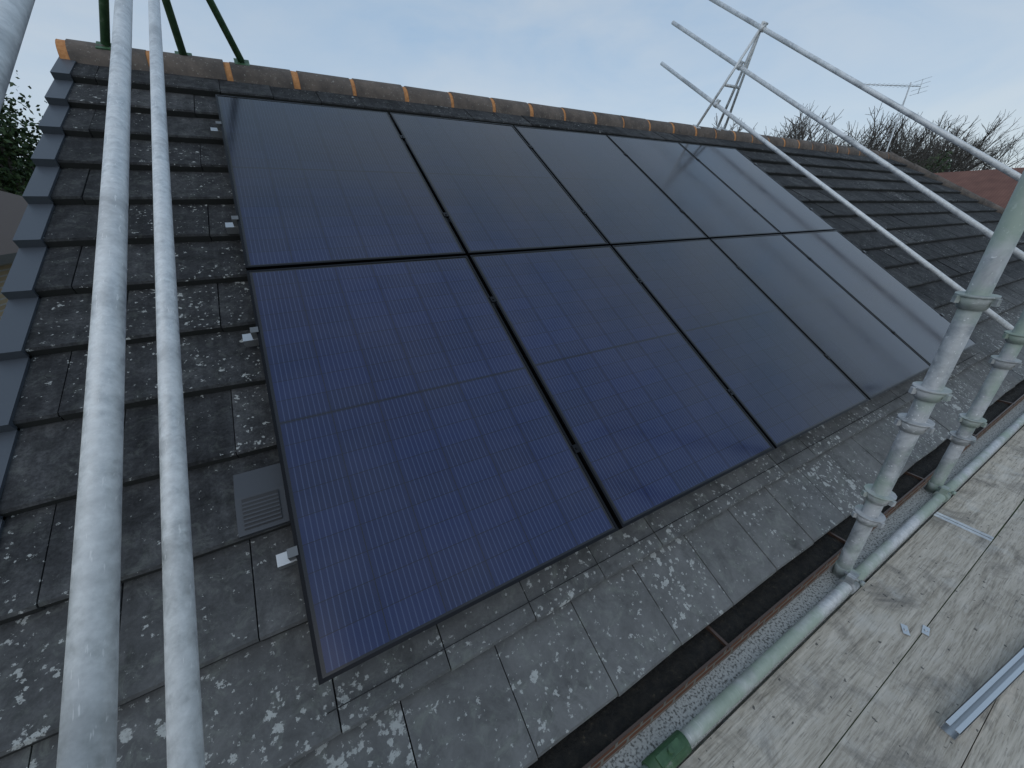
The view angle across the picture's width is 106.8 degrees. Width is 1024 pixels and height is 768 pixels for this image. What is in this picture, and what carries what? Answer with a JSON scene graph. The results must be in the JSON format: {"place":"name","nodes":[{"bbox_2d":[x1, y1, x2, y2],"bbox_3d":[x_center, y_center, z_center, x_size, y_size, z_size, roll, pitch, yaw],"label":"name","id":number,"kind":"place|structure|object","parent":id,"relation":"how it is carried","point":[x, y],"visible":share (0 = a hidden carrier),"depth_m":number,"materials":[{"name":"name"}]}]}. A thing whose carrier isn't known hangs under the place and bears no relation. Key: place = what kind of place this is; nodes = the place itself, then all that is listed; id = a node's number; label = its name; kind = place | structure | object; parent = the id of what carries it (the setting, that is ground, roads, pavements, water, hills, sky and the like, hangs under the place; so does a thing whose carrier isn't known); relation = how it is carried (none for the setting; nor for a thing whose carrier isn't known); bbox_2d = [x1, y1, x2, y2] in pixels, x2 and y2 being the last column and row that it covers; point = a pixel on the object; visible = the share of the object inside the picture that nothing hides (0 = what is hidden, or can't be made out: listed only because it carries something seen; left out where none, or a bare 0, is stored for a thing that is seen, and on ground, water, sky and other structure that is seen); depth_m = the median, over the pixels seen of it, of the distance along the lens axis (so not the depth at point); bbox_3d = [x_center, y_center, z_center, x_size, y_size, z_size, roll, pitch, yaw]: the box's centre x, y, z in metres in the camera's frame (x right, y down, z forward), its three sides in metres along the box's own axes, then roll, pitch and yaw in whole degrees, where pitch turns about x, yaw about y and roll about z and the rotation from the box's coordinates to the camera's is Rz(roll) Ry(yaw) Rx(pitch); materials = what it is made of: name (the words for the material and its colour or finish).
{"place":"outdoors","nodes":[
{"label":"outdoors","id":0,"kind":"place"},
{"bbox_2d":[0,191,27,319],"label":"neighbour house","id":1,"kind":"structure","parent":0,"point":[13,207],"depth_m":6.85,"materials":[{"name":"brick"}]},
{"bbox_2d":[0,70,46,195],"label":"tree","id":2,"kind":"object","parent":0,"point":[19,163],"depth_m":17.96,"materials":[{"name":"green plant"}]},
{"bbox_2d":[221,94,417,767],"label":"roof underlay","id":3,"kind":"object","parent":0,"point":[406,727],"depth_m":1.17,"materials":[{"name":"black"}]},
{"bbox_2d":[0,63,1023,767],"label":"roof slope tiles","id":4,"kind":"object","parent":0,"point":[528,683],"visible":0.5,"depth_m":1.45,"materials":[{"name":"grey tile"}]},
{"bbox_2d":[0,57,76,537],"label":"roof dry verge caps","id":5,"kind":"object","parent":4,"relation":"attached to","point":[20,294],"visible":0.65,"depth_m":1.62,"materials":[{"name":"grey plastic"}]},
{"bbox_2d":[233,463,289,538],"bbox_3d":[-0.895,0.409,1.358,0.150,0.130,0.221,-14,28,-27],"label":"roof vent","id":6,"kind":"object","parent":4,"relation":"in","point":[260,500],"visible":0.97,"depth_m":1.33,"materials":[{"name":"grey plastic"}]},
{"bbox_2d":[55,39,892,158],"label":"roof ridge tiles","id":7,"kind":"object","parent":4,"relation":"on","point":[83,52],"visible":0.78,"depth_m":3.39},
{"bbox_2d":[891,152,1004,213],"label":"roof hip tiles","id":8,"kind":"object","parent":4,"relation":"on","point":[946,182],"visible":0.35,"depth_m":8.11,"materials":[{"name":"tile"}]},
{"bbox_2d":[0,0,1023,170],"label":"sky","id":9,"kind":"structure","parent":0,"point":[602,56],"materials":[{"name":"blue"}]},
{"bbox_2d":[600,400,1023,767],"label":"wall","id":10,"kind":"structure","parent":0,"point":[686,708],"depth_m":1.58,"materials":[{"name":"grey concrete"}]},
{"bbox_2d":[819,499,1023,767],"bbox_3d":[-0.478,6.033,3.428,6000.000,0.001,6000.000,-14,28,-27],"label":"board gap","id":11,"kind":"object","parent":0,"point":[921,633],"depth_m":6.67,"materials":[{"name":"black plant"}]},
{"bbox_2d":[0,0,204,767],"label":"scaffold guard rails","id":12,"kind":"object","parent":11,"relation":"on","point":[87,738],"visible":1,"depth_m":0.69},
{"bbox_2d":[588,396,1023,767],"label":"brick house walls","id":13,"kind":"structure","parent":11,"relation":"on","point":[603,759],"depth_m":3.00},
{"bbox_2d":[676,425,1023,767],"bbox_3d":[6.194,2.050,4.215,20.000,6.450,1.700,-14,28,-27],"label":"scaffold board edge","id":14,"kind":"object","parent":11,"relation":"on","point":[773,672],"depth_m":1.72,"materials":[{"name":"grey wood"}]},
{"bbox_2d":[679,426,1023,767],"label":"scaffold boards","id":15,"kind":"object","parent":14,"relation":"on","point":[806,703],"visible":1,"depth_m":1.51,"materials":[{"name":"grey wood"}]},
{"bbox_2d":[900,623,929,636],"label":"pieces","id":16,"kind":"object","parent":15,"relation":"on","point":[924,631],"visible":1,"depth_m":1.62,"materials":[{"name":"silver metal"}]},
{"bbox_2d":[939,647,1023,739],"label":"rail offcut","id":17,"kind":"object","parent":15,"relation":"on","point":[961,719],"visible":1,"depth_m":1.38,"materials":[{"name":"silver metal"}]},
{"bbox_2d":[712,100,1023,172],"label":"bare trees","id":18,"kind":"object","parent":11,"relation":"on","point":[913,154],"visible":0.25,"depth_m":61.84,"materials":[{"name":"brown plant"}]},
{"bbox_2d":[832,171,1023,593],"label":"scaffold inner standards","id":19,"kind":"object","parent":11,"relation":"on","point":[975,300],"visible":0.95,"depth_m":1.52,"materials":[{"name":"grey metal"}]},
{"bbox_2d":[640,413,1023,767],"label":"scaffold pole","id":20,"kind":"object","parent":19,"relation":"attached to","point":[703,722],"visible":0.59,"depth_m":1.62,"materials":[{"name":"silver metal"}]},
{"bbox_2d":[641,730,691,767],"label":"scaffold coupler","id":21,"kind":"object","parent":20,"relation":"attached to","point":[673,749],"visible":1,"depth_m":1.21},
{"bbox_2d":[660,0,1023,329],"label":"scaffold poles","id":22,"kind":"object","parent":19,"relation":"attached to","point":[968,148],"visible":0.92,"depth_m":4.25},
{"bbox_2d":[911,150,952,172],"bbox_3d":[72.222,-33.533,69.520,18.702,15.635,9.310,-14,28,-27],"label":"bush","id":23,"kind":"object","parent":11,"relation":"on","point":[939,164],"depth_m":65.36,"materials":[{"name":"green plant"}]},
{"bbox_3d":[13.625,-5.586,19.014,7.600,7.920,8.600,-14,28,-27],"label":"neighbour house aerial","id":24,"kind":"object","parent":11,"relation":"on","visible":0},
{"bbox_2d":[864,77,929,151],"bbox_3d":[12.330,-7.124,13.478,1.909,5.937,0.600,0,24,0],"label":"tv antenna","id":25,"kind":"object","parent":24,"relation":"on","point":[902,103],"visible":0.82,"depth_m":12.37,"materials":[{"name":"grey metal"}]},
{"bbox_2d":[934,167,1023,207],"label":"neighbouring roof","id":26,"kind":"structure","parent":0,"point":[996,186],"depth_m":19.48,"materials":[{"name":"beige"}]},
{"bbox_3d":[4.230,-2.822,6.799,16.580,2.584,7.611,-14,28,-27],"label":"roof","id":27,"kind":"object","parent":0,"visible":0},
{"bbox_2d":[95,0,249,65],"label":"scaffold poles","id":28,"kind":"object","parent":27,"relation":"on","point":[104,18],"visible":0.94,"depth_m":2.65,"materials":[{"name":"green metal"}]},
{"bbox_2d":[215,94,976,684],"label":"solar panels","id":29,"kind":"object","parent":27,"relation":"on","point":[437,414],"visible":0.98,"depth_m":2.12,"materials":[{"name":"blue glass"}]},
{"bbox_2d":[210,121,944,569],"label":"panel mounting clamps","id":30,"kind":"object","parent":29,"relation":"attached to","point":[288,557],"visible":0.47,"depth_m":1.73,"materials":[{"name":"metal"}]},
{"bbox_2d":[326,352,979,729],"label":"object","id":31,"kind":"object","parent":27,"relation":"on","point":[579,574],"visible":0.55,"depth_m":1.44,"materials":[{"name":"black metal"}]},
{"bbox_2d":[582,394,1023,767],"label":"gutter edge","id":32,"kind":"object","parent":27,"relation":"attached to","point":[723,642],"visible":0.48,"depth_m":1.53,"materials":[{"name":"black plastic"}]},
{"bbox_2d":[528,380,1023,767],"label":"gutter leaf litter","id":33,"kind":"object","parent":32,"relation":"in","point":[590,738],"visible":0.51,"depth_m":1.50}
]}

